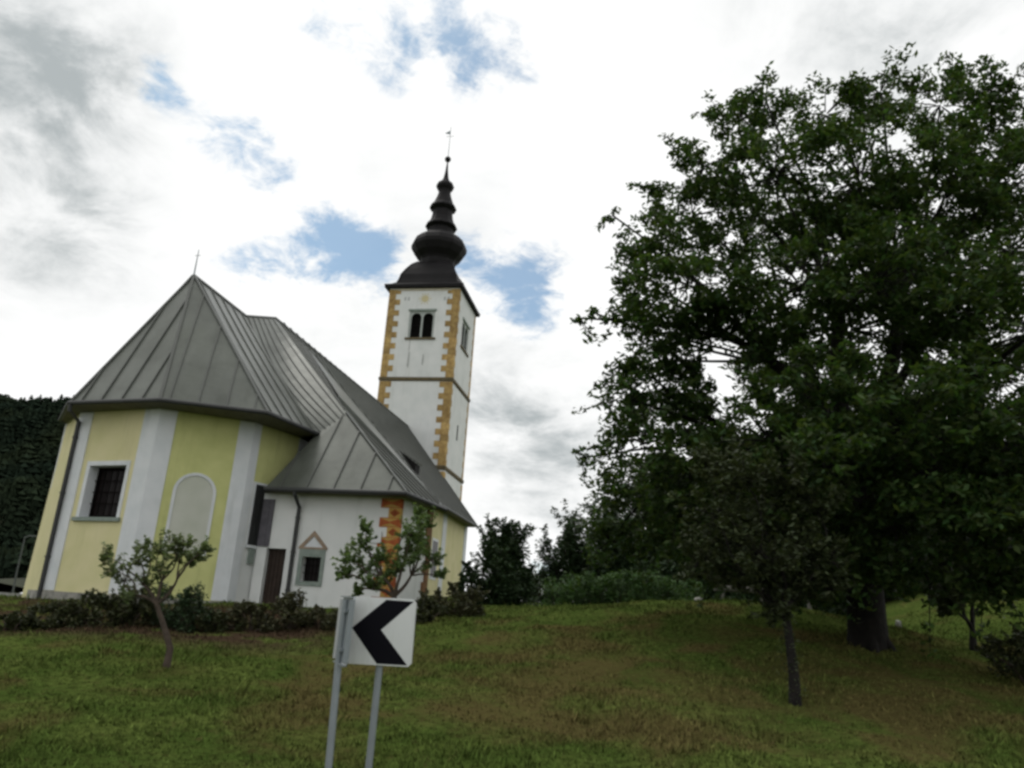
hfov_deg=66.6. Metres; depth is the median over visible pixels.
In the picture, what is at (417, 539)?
fruit tree
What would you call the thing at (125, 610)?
shrub
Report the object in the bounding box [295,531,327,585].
window
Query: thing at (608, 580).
hedge
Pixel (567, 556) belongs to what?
loose tree
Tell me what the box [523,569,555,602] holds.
thicket
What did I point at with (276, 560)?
door
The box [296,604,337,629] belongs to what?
shrub
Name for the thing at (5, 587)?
hill
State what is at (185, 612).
shrub
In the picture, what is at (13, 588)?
football goal
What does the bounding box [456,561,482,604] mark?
round bush
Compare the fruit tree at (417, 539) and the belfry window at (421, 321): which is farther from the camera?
the belfry window at (421, 321)
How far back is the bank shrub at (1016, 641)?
15.95 m
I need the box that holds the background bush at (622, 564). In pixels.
[577,461,709,603]
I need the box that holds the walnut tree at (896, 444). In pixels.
[568,42,1023,659]
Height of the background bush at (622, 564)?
7.560 m
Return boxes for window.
[71,460,130,521]
[245,482,275,548]
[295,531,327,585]
[404,309,436,339]
[460,317,469,357]
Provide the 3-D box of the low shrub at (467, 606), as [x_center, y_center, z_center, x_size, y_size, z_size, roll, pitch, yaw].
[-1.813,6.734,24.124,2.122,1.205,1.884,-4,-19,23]
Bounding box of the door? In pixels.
[262,549,285,603]
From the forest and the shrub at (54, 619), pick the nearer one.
the shrub at (54, 619)
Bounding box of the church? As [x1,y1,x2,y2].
[22,130,479,608]
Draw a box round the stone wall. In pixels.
[0,592,21,596]
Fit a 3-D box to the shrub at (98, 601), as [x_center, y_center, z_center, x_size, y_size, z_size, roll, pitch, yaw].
[-9.541,5.162,17.749,1.279,1.015,1.376,-10,-22,37]
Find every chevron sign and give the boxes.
[325,596,355,767]
[348,596,416,767]
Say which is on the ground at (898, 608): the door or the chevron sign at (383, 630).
the chevron sign at (383, 630)
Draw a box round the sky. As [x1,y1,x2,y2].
[0,0,1023,602]
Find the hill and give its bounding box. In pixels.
[0,431,41,592]
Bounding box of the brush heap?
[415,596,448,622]
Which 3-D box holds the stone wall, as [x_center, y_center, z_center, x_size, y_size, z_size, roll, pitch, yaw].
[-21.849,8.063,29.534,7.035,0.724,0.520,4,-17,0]
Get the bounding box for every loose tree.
[525,498,609,605]
[579,492,641,603]
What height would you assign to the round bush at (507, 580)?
4.358 m
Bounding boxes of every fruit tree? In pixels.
[98,527,216,667]
[330,502,449,597]
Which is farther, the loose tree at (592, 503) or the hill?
the hill
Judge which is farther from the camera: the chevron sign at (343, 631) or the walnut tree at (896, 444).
the walnut tree at (896, 444)
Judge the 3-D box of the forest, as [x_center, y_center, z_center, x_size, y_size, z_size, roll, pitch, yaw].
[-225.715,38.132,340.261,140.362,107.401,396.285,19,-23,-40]
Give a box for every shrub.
[0,610,42,630]
[15,599,85,629]
[56,588,130,627]
[103,583,160,625]
[146,581,212,632]
[182,605,243,633]
[217,599,283,632]
[258,587,321,629]
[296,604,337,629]
[417,581,490,617]
[974,622,1023,682]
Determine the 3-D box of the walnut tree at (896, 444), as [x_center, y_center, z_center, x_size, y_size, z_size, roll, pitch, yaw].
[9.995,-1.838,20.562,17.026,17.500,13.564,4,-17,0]
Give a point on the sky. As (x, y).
(301, 147)
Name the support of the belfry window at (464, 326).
in the church
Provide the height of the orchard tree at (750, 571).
4.834 m
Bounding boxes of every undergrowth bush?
[615,546,716,603]
[697,569,759,601]
[796,562,846,615]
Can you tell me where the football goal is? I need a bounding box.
[12,535,37,592]
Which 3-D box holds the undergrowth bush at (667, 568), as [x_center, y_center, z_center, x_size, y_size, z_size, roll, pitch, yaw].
[6.989,8.771,35.126,4.825,3.450,2.974,4,-17,0]
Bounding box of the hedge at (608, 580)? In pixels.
[539,567,705,605]
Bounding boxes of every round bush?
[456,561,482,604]
[465,513,536,605]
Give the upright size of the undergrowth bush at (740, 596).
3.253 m
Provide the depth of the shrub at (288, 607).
18.93 m
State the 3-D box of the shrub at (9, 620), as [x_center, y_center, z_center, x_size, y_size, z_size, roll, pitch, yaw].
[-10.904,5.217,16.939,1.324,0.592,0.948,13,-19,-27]
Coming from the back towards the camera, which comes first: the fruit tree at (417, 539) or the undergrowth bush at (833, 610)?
the undergrowth bush at (833, 610)
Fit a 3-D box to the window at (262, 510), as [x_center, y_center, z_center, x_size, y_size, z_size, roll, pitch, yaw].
[-9.096,4.696,27.898,0.910,2.320,0.615,-4,-19,23]
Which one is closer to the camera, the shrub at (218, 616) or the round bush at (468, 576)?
the shrub at (218, 616)
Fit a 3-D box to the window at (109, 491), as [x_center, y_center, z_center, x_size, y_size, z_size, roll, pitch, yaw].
[-14.033,3.739,27.077,2.140,2.090,0.600,-3,-18,21]
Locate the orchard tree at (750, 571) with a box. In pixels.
[668,427,859,705]
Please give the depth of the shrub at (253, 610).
18.64 m
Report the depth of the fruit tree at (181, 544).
13.48 m
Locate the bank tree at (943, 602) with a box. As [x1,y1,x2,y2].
[907,516,1023,650]
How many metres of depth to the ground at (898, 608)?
12.71 m
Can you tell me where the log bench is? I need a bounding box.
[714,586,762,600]
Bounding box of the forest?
[0,393,73,586]
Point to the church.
(272, 458)
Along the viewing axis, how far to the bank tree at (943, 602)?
21.10 m
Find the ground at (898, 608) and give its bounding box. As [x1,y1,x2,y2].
[0,590,1023,767]

